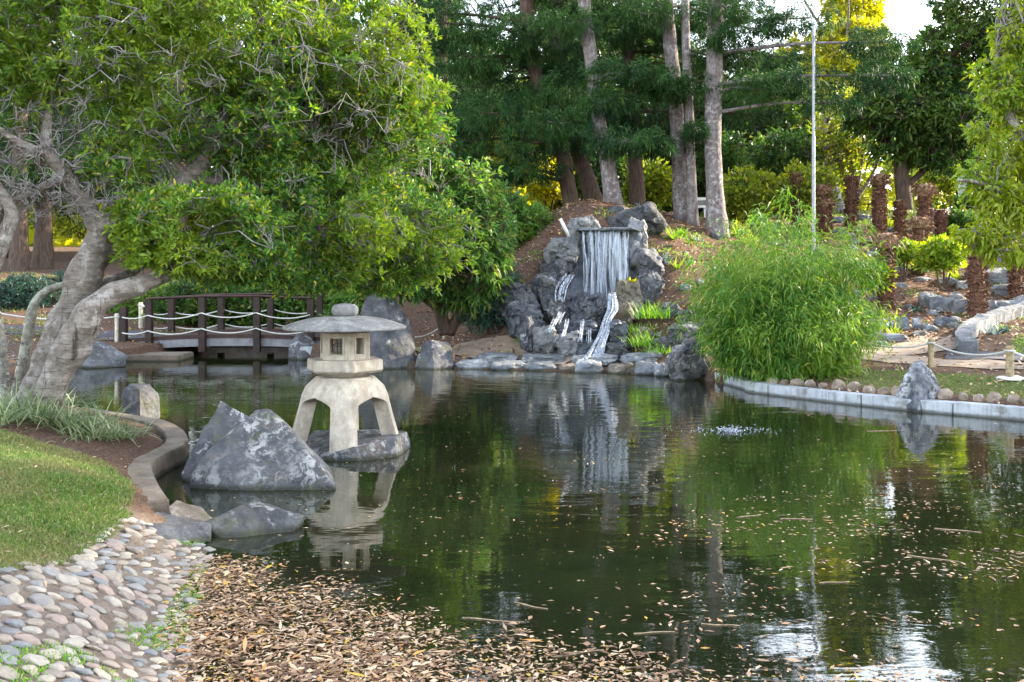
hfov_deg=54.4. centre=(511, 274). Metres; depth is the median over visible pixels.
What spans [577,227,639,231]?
lip slab
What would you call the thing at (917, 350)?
path
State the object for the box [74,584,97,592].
cobble
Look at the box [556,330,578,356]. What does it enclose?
boulder
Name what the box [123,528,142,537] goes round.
cobble
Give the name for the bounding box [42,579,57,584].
cobble
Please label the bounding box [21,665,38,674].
cobble
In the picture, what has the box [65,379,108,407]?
strap plant
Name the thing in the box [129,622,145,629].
cobble
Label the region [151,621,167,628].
cobble
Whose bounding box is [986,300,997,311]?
planter stone
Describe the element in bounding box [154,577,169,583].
cobble
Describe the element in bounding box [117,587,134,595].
cobble
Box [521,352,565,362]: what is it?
shore slab
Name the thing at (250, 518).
rock
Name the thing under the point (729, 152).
bush
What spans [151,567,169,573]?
cobble
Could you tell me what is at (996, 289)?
garden stone
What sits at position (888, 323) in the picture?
slope plant
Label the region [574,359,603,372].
shore slab
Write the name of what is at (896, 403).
kerb
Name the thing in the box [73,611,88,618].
cobble
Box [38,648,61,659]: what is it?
cobble
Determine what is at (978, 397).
edging stone
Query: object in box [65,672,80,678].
cobble
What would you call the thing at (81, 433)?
strap plant
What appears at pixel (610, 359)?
shore slab
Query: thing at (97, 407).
strap plant
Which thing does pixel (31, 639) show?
cobble
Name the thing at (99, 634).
cobble
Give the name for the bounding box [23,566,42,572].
cobble
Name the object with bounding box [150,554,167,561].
cobble
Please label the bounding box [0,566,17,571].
cobble
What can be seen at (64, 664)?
cobble
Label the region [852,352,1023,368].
path
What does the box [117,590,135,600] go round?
cobble
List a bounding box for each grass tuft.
[617,321,663,334]
[620,299,682,318]
[620,330,673,346]
[635,342,675,352]
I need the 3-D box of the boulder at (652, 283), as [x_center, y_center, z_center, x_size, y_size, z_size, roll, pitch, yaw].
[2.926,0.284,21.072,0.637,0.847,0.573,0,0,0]
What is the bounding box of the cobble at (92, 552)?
[83,549,97,556]
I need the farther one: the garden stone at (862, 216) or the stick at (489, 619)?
the garden stone at (862, 216)
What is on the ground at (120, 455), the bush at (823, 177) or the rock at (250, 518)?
the bush at (823, 177)
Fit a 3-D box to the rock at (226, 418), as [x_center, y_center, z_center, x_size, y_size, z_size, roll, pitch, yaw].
[-2.766,1.561,9.232,0.874,0.794,1.094,0,0,-41]
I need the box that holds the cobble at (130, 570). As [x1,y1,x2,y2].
[123,565,137,575]
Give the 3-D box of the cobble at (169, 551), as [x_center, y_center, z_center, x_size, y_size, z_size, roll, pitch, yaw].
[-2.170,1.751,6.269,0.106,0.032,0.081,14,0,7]
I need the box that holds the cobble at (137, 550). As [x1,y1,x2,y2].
[125,546,143,554]
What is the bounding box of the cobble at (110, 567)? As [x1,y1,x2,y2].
[104,564,122,575]
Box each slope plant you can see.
[654,227,684,238]
[662,252,675,260]
[667,255,683,267]
[878,317,906,327]
[884,323,908,334]
[886,310,911,320]
[981,324,1009,334]
[986,323,1022,332]
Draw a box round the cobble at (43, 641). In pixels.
[41,638,59,645]
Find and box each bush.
[0,271,61,309]
[41,263,68,297]
[107,281,181,319]
[153,276,246,326]
[210,279,308,326]
[274,267,362,324]
[318,289,365,316]
[491,178,530,205]
[516,154,574,210]
[570,137,653,202]
[621,156,672,211]
[695,129,757,209]
[723,163,790,224]
[741,126,825,219]
[766,156,843,226]
[853,252,898,312]
[892,237,919,281]
[910,232,968,290]
[946,204,983,237]
[950,191,998,209]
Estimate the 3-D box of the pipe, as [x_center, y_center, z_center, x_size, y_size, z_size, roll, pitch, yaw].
[1.136,-1.014,21.500,0.248,0.419,0.070,0,0,0]
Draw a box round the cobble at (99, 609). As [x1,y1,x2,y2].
[91,605,106,613]
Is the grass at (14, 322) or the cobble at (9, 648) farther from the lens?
the grass at (14, 322)
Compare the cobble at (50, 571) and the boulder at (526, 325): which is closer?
the cobble at (50, 571)
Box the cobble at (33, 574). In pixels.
[26,571,45,578]
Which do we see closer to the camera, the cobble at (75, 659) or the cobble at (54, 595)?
the cobble at (75, 659)
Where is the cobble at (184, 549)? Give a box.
[175,547,190,552]
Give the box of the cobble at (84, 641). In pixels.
[69,635,88,644]
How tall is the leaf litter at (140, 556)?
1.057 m
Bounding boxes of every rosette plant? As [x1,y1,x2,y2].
[886,226,893,232]
[910,304,920,311]
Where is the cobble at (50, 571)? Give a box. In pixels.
[40,566,60,575]
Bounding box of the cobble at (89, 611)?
[83,606,99,617]
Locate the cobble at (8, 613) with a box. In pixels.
[0,610,21,616]
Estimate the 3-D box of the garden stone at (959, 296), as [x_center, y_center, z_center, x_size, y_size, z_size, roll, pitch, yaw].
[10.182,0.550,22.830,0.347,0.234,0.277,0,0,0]
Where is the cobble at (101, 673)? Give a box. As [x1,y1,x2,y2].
[93,668,110,679]
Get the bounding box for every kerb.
[85,407,187,513]
[715,372,737,385]
[732,377,756,389]
[745,381,776,394]
[769,384,866,405]
[862,394,955,414]
[953,401,1023,420]
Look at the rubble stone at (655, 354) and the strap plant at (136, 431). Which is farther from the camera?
the rubble stone at (655, 354)
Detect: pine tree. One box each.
[0,1,105,270]
[0,2,137,268]
[94,14,270,261]
[338,0,520,164]
[363,0,607,205]
[422,0,657,200]
[522,0,693,205]
[571,0,829,206]
[604,0,744,221]
[636,0,732,227]
[690,0,926,237]
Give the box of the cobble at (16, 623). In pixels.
[4,619,24,627]
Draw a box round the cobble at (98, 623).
[87,616,107,630]
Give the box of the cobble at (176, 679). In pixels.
[172,676,191,681]
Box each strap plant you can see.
[0,380,80,416]
[0,385,89,426]
[2,381,111,429]
[15,395,124,438]
[27,414,131,442]
[52,395,138,434]
[63,408,157,445]
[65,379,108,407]
[98,414,157,443]
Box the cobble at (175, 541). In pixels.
[166,539,181,544]
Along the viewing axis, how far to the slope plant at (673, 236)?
23.00 m
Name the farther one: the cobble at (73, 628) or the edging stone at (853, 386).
the edging stone at (853, 386)
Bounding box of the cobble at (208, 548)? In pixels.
[203,546,215,550]
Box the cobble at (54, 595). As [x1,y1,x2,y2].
[46,592,63,599]
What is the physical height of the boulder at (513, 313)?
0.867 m
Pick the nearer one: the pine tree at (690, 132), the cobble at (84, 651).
the cobble at (84, 651)
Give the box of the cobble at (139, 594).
[132,590,147,598]
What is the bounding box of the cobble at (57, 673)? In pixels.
[40,668,64,678]
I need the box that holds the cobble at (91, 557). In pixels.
[80,554,94,561]
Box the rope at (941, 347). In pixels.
[932,343,1005,355]
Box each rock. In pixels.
[79,340,127,368]
[121,383,159,418]
[145,512,211,542]
[169,500,211,521]
[181,401,248,481]
[189,409,335,489]
[206,500,303,537]
[288,334,314,359]
[306,429,409,460]
[360,292,414,368]
[414,340,453,369]
[566,232,635,324]
[897,360,939,412]
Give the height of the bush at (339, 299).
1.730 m
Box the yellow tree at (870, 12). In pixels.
[776,0,894,211]
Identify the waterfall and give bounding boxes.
[539,231,627,361]
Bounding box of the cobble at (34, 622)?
[24,618,44,625]
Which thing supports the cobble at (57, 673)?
on the ground at (120, 455)
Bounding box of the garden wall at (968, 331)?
[955,300,1023,352]
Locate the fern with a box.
[622,276,638,281]
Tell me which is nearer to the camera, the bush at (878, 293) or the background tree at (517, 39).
the bush at (878, 293)
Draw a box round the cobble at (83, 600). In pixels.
[74,595,93,606]
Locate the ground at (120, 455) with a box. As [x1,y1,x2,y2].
[0,201,1023,681]
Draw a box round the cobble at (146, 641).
[143,639,152,645]
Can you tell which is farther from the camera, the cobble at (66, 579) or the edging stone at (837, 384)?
the edging stone at (837, 384)
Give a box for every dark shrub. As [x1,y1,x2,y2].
[451,260,526,335]
[487,178,557,248]
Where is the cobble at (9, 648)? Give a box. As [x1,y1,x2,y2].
[0,645,19,656]
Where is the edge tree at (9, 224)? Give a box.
[0,0,24,272]
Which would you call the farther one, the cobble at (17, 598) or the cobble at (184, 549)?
the cobble at (184, 549)
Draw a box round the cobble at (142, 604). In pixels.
[134,600,149,607]
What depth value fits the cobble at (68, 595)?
4.88 m
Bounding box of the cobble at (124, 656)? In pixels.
[117,653,132,659]
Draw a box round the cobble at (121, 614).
[111,611,127,618]
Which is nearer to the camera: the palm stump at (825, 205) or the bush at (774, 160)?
the palm stump at (825, 205)
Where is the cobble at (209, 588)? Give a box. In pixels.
[199,586,210,590]
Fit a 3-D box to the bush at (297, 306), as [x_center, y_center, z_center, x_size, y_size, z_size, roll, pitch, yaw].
[-4.819,0.583,25.572,2.818,2.207,2.117,0,0,0]
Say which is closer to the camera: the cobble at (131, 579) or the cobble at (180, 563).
the cobble at (131, 579)
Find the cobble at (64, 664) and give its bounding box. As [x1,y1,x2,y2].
[54,661,68,666]
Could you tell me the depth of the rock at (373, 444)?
9.86 m
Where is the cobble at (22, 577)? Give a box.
[14,574,29,580]
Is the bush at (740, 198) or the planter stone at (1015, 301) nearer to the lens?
the planter stone at (1015, 301)
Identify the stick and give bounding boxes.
[359,625,390,637]
[462,617,523,621]
[514,602,547,608]
[552,649,603,656]
[634,631,674,633]
[701,623,739,625]
[819,581,848,582]
[907,554,959,561]
[934,528,981,532]
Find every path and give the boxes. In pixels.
[4,325,171,351]
[415,335,571,363]
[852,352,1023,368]
[863,336,978,354]
[944,350,1023,360]
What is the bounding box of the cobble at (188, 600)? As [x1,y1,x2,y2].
[184,597,201,604]
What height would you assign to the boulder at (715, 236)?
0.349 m
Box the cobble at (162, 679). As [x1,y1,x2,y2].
[159,677,170,681]
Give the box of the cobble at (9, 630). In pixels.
[0,627,22,633]
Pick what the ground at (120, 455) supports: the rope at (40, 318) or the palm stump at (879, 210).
the palm stump at (879, 210)
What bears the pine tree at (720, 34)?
on the ground at (120, 455)
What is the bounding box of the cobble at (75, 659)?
[68,656,79,662]
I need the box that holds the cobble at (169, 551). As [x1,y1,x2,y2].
[162,549,175,554]
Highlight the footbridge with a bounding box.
[119,293,338,351]
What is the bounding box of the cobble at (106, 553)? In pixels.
[96,550,119,556]
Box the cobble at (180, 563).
[169,561,189,566]
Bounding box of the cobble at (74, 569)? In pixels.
[65,567,81,572]
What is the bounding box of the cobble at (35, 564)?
[16,561,41,567]
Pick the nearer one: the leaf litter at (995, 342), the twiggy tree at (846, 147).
the leaf litter at (995, 342)
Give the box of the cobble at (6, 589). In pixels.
[0,584,19,595]
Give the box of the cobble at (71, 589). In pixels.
[59,586,81,593]
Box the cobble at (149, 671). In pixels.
[140,668,156,674]
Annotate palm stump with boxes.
[789,172,803,229]
[815,183,833,233]
[816,197,836,242]
[842,174,860,231]
[868,231,907,314]
[869,172,890,229]
[869,190,887,238]
[890,198,908,236]
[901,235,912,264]
[904,215,935,274]
[909,181,940,240]
[933,207,949,236]
[963,247,991,318]
[1004,247,1023,299]
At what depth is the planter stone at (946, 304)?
21.66 m
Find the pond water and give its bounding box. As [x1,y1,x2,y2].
[9,347,1023,681]
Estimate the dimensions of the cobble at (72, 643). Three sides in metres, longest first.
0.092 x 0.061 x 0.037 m
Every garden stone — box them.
[833,216,844,222]
[856,214,871,220]
[867,296,876,302]
[878,333,908,340]
[893,316,909,329]
[895,282,907,287]
[911,316,920,327]
[912,330,929,335]
[914,277,932,281]
[924,325,938,331]
[926,310,939,315]
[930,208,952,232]
[933,316,953,325]
[936,278,957,283]
[948,294,963,298]
[948,322,959,328]
[954,280,967,289]
[964,267,1008,283]
[989,249,1007,266]
[990,284,1007,293]
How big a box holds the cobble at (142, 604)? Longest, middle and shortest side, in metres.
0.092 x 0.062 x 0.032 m
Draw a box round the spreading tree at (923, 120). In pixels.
[841,0,1023,209]
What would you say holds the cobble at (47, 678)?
on the ground at (120, 455)
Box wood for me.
[28,138,1018,246]
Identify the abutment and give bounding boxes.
[126,352,193,361]
[300,346,311,353]
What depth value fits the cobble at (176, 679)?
4.39 m
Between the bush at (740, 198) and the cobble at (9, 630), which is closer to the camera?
the cobble at (9, 630)
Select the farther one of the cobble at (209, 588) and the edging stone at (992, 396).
the edging stone at (992, 396)
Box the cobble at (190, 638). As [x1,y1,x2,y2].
[185,636,196,643]
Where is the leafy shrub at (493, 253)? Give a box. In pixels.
[340,142,520,335]
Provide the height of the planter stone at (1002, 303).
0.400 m
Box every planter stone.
[918,292,933,306]
[925,295,941,309]
[938,297,954,311]
[951,299,968,312]
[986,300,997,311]
[996,300,1011,306]
[1008,299,1020,304]
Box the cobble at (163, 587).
[156,584,172,590]
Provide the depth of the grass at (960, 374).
14.39 m
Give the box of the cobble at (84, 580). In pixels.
[72,576,93,584]
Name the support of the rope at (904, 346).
attached to the fence post
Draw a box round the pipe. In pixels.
[559,218,569,236]
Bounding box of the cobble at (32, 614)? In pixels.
[26,610,41,618]
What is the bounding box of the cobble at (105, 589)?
[97,584,114,595]
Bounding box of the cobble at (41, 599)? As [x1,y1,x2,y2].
[28,593,54,605]
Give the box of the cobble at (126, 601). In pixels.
[120,598,133,603]
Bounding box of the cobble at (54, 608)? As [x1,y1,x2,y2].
[42,605,60,612]
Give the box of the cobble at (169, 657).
[161,651,175,660]
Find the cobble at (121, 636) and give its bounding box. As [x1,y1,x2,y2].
[114,633,129,639]
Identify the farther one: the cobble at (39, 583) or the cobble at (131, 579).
the cobble at (131, 579)
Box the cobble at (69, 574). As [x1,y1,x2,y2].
[62,572,76,575]
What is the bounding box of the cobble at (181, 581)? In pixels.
[170,579,188,583]
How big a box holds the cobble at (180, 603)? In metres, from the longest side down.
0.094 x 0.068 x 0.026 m
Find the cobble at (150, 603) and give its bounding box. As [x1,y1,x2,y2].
[138,598,154,606]
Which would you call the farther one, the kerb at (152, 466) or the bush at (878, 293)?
the bush at (878, 293)
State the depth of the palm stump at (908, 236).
24.99 m
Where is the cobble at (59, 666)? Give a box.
[47,663,64,670]
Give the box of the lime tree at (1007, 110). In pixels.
[946,0,1023,271]
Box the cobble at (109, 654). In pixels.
[100,650,115,659]
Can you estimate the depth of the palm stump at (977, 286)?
20.49 m
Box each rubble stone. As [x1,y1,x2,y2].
[646,350,662,357]
[679,284,690,290]
[866,251,875,256]
[915,323,930,330]
[933,307,943,312]
[945,277,954,282]
[950,316,960,322]
[997,290,1009,296]
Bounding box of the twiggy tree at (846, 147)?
[808,86,883,197]
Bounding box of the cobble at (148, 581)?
[137,577,154,584]
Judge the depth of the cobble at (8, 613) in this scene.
4.49 m
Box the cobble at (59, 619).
[45,614,67,623]
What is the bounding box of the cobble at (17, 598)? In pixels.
[7,593,23,603]
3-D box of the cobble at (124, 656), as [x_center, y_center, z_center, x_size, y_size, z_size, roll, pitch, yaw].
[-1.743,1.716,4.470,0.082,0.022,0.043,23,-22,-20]
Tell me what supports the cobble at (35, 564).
on the ground at (120, 455)
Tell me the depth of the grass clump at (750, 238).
24.23 m
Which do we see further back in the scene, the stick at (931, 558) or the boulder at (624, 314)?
the boulder at (624, 314)
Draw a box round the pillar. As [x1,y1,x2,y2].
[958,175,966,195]
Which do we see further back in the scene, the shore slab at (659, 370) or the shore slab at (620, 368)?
the shore slab at (620, 368)
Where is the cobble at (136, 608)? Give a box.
[130,606,146,614]
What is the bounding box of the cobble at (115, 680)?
[112,678,125,681]
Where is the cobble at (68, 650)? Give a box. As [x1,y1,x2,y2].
[54,645,76,655]
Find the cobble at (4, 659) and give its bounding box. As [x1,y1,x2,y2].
[0,654,17,664]
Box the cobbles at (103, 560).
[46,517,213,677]
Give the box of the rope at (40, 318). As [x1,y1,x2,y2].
[1,313,114,319]
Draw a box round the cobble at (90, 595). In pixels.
[82,591,97,599]
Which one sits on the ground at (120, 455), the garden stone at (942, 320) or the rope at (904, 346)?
the garden stone at (942, 320)
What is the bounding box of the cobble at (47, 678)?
[37,675,55,681]
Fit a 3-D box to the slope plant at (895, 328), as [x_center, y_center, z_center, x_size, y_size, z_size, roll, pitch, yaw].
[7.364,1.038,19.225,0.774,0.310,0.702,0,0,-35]
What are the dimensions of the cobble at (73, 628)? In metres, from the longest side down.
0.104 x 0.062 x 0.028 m
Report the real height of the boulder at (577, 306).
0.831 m
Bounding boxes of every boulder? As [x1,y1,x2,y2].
[499,282,536,315]
[501,300,545,338]
[517,315,534,352]
[530,272,559,301]
[532,325,558,353]
[539,257,567,289]
[540,287,569,324]
[543,235,580,275]
[546,319,601,341]
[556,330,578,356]
[566,216,600,246]
[566,295,596,322]
[576,339,599,354]
[583,292,607,322]
[604,342,631,358]
[607,201,667,234]
[607,319,629,342]
[610,302,634,333]
[615,279,644,320]
[625,217,647,259]
[630,247,664,277]
[631,326,653,345]
[636,268,665,304]
[649,338,659,350]
[659,336,674,353]
[660,302,679,320]
[664,338,710,380]
[667,321,710,343]
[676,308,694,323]
[710,232,722,239]
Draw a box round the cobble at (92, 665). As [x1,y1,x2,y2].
[84,662,101,668]
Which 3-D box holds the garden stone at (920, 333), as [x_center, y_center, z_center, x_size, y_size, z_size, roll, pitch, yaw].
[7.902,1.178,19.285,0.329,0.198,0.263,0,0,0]
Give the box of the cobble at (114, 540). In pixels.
[106,539,124,544]
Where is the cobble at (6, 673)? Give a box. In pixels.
[0,665,19,679]
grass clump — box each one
[674,226,692,235]
[729,218,751,236]
[735,230,761,247]
[759,215,784,231]
[869,214,910,227]
[947,270,961,279]
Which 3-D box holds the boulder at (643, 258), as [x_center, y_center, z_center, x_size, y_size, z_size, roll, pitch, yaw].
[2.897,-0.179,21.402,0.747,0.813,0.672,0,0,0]
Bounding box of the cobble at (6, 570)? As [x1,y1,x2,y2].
[0,568,11,572]
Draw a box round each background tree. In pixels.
[0,0,153,257]
[28,38,203,244]
[34,16,343,231]
[188,46,306,235]
[241,0,378,214]
[348,0,512,198]
[463,74,615,210]
[501,0,577,78]
[510,0,660,119]
[615,58,732,217]
[664,49,833,209]
[778,109,895,211]
[869,53,1016,208]
[976,44,1023,185]
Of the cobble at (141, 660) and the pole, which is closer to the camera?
the cobble at (141, 660)
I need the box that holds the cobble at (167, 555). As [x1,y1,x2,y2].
[159,553,175,558]
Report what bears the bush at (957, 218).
on the ground at (120, 455)
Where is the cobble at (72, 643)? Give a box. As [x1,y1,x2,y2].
[63,638,84,648]
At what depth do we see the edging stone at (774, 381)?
15.14 m
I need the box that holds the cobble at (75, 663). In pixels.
[70,661,83,667]
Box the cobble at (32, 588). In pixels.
[24,585,45,592]
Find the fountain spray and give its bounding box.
[665,424,788,435]
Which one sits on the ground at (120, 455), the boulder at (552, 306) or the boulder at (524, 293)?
the boulder at (524, 293)
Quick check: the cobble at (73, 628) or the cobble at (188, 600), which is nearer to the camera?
the cobble at (73, 628)
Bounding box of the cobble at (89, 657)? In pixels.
[80,654,98,662]
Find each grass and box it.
[0,271,412,342]
[0,428,136,571]
[0,539,207,681]
[398,204,744,355]
[769,208,1013,228]
[775,234,1023,329]
[811,369,1023,397]
[1009,334,1023,352]
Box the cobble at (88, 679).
[83,676,100,681]
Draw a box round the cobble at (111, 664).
[101,660,119,668]
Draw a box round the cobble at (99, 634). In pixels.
[90,630,107,640]
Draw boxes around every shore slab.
[455,359,490,368]
[475,352,518,362]
[490,360,525,369]
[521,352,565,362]
[523,360,557,370]
[558,363,574,369]
[571,353,618,365]
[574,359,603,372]
[607,362,634,373]
[619,352,662,365]
[633,361,657,374]
[654,363,668,376]
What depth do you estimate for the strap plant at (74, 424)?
9.33 m
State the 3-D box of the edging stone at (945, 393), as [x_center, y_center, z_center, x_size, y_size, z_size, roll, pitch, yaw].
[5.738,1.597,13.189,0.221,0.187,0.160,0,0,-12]
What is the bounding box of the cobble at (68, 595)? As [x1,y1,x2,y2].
[60,592,74,598]
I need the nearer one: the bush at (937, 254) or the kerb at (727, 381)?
the kerb at (727, 381)
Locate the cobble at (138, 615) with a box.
[128,609,147,621]
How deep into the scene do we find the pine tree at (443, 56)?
30.86 m
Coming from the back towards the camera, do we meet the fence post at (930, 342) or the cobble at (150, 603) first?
the fence post at (930, 342)
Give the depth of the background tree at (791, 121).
36.17 m
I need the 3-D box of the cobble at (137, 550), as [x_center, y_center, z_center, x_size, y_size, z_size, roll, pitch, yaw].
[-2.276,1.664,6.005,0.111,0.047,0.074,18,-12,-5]
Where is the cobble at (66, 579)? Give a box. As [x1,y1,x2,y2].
[56,574,79,585]
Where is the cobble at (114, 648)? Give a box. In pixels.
[108,645,122,653]
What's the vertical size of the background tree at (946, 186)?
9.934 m
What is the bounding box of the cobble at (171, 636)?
[167,633,183,640]
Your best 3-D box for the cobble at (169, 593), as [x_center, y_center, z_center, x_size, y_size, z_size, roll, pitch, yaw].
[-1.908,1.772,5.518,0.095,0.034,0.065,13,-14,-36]
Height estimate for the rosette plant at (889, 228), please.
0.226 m
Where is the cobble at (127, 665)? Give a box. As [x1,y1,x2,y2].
[122,662,133,668]
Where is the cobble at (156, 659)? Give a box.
[149,657,167,664]
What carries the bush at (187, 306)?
on the ground at (120, 455)
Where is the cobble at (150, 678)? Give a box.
[140,676,157,681]
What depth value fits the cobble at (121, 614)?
4.92 m
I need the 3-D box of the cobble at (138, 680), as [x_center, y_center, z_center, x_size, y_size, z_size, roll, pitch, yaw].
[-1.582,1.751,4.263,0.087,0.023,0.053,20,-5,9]
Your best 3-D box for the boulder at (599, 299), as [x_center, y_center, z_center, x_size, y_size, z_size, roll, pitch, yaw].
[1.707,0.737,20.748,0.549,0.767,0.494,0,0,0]
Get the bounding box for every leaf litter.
[0,408,190,670]
[6,199,1023,403]
[157,552,1022,681]
[415,198,784,360]
[729,220,1023,342]
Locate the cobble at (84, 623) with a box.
[74,618,91,627]
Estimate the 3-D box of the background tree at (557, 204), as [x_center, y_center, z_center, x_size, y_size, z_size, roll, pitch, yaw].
[1.040,-4.442,38.048,6.119,6.264,5.257,0,0,0]
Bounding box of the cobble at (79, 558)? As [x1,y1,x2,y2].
[70,554,90,561]
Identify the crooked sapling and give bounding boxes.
[0,282,61,404]
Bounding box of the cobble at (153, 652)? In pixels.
[144,649,157,655]
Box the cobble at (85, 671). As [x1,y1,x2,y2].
[73,668,93,675]
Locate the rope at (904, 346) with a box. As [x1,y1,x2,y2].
[869,342,927,347]
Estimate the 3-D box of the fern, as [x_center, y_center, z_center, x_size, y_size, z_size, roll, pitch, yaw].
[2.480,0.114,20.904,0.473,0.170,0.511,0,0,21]
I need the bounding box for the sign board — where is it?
[697,197,705,217]
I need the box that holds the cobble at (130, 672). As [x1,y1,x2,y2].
[122,668,137,676]
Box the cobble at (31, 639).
[12,634,40,644]
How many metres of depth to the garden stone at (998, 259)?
25.52 m
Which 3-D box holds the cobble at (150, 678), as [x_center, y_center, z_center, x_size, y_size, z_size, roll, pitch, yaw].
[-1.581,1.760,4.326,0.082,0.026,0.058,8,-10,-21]
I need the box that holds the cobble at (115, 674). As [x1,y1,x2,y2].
[107,670,118,675]
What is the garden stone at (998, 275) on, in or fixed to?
on the ground at (120, 455)
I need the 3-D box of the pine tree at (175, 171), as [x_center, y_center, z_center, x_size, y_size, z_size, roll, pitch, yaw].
[-10.896,-4.847,33.518,6.900,9.656,3.741,0,0,0]
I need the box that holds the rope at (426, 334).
[415,328,437,337]
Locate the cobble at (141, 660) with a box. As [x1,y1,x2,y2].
[133,658,147,662]
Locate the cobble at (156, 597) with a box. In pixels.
[147,594,161,600]
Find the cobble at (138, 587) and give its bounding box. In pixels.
[126,583,146,592]
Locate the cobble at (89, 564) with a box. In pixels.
[75,561,97,568]
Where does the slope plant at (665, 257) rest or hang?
on the ground at (120, 455)
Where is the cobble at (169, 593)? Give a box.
[161,591,174,595]
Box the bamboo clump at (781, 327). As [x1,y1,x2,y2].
[654,184,903,386]
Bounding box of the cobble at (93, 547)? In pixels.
[78,543,99,549]
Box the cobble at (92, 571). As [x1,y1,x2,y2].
[85,569,100,573]
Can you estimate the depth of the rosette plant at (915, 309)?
21.56 m
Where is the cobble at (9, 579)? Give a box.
[1,574,20,584]
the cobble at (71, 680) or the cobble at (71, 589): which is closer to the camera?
the cobble at (71, 680)
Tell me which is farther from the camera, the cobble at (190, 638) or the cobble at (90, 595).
the cobble at (90, 595)
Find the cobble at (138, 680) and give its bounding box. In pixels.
[133,679,146,681]
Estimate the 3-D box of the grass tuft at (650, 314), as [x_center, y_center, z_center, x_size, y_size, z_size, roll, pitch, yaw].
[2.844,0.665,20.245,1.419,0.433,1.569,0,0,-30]
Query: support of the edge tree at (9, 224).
on the ground at (120, 455)
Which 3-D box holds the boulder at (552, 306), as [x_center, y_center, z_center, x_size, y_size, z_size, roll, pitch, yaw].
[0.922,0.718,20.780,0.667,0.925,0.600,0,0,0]
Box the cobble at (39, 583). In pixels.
[29,580,46,587]
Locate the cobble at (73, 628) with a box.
[65,623,81,636]
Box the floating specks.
[238,403,1021,680]
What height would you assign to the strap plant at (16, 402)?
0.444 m
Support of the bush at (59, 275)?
on the ground at (120, 455)
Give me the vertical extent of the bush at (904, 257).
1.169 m
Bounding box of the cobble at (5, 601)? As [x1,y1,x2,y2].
[0,596,12,605]
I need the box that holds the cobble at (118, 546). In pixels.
[106,542,124,550]
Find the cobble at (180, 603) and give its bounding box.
[169,601,183,604]
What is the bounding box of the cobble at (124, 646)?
[115,641,130,651]
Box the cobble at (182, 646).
[178,645,193,649]
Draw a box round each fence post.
[113,313,118,341]
[138,302,143,327]
[926,338,935,366]
[996,345,1023,380]
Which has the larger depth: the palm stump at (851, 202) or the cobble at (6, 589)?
the palm stump at (851, 202)
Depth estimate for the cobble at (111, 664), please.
4.29 m
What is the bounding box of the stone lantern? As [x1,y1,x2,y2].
[282,303,405,451]
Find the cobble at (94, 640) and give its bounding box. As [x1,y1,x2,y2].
[86,636,103,643]
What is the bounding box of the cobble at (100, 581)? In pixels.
[92,578,108,585]
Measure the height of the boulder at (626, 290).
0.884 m
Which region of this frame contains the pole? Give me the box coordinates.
[812,22,815,252]
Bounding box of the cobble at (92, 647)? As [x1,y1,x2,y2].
[84,645,101,650]
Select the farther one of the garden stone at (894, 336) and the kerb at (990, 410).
the garden stone at (894, 336)
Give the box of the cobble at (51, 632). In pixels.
[46,628,59,637]
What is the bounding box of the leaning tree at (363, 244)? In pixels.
[0,0,481,414]
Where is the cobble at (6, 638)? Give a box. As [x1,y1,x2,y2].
[0,634,13,641]
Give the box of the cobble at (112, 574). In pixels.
[102,570,123,581]
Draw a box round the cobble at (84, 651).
[75,648,91,654]
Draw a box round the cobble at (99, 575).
[92,573,108,581]
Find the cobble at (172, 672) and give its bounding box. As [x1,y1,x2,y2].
[164,670,181,675]
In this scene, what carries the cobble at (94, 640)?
on the ground at (120, 455)
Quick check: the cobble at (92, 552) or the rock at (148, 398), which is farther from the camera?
the rock at (148, 398)
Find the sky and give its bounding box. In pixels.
[37,0,1007,209]
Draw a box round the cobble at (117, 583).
[111,580,124,586]
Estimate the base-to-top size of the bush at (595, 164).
3.068 m
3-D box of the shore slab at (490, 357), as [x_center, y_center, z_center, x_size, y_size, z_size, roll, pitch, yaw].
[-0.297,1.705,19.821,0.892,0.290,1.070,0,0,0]
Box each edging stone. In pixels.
[766,376,778,383]
[779,379,788,384]
[790,379,803,385]
[804,379,815,386]
[818,383,827,388]
[831,379,845,390]
[846,381,860,391]
[862,386,875,392]
[877,387,890,394]
[891,386,898,395]
[937,388,953,398]
[957,392,967,399]
[973,394,984,401]
[986,391,1001,402]
[1006,394,1018,402]
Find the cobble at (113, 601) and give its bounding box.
[104,596,122,607]
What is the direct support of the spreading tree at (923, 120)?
on the ground at (120, 455)
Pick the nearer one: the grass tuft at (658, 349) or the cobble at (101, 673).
the cobble at (101, 673)
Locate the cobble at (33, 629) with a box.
[22,626,42,633]
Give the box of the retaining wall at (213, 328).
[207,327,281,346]
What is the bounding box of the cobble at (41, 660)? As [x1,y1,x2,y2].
[21,654,49,666]
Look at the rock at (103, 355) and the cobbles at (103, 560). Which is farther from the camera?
the rock at (103, 355)
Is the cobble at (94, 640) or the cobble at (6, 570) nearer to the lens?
the cobble at (94, 640)
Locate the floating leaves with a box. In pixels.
[211,401,1023,681]
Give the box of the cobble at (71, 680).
[61,678,82,681]
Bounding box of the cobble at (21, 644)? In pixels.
[9,641,33,648]
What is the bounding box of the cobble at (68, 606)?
[59,602,78,609]
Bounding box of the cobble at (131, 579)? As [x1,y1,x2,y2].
[123,576,145,585]
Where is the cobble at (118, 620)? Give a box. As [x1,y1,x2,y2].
[113,617,127,627]
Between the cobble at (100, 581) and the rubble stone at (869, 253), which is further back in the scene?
the rubble stone at (869, 253)
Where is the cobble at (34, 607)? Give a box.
[19,603,43,611]

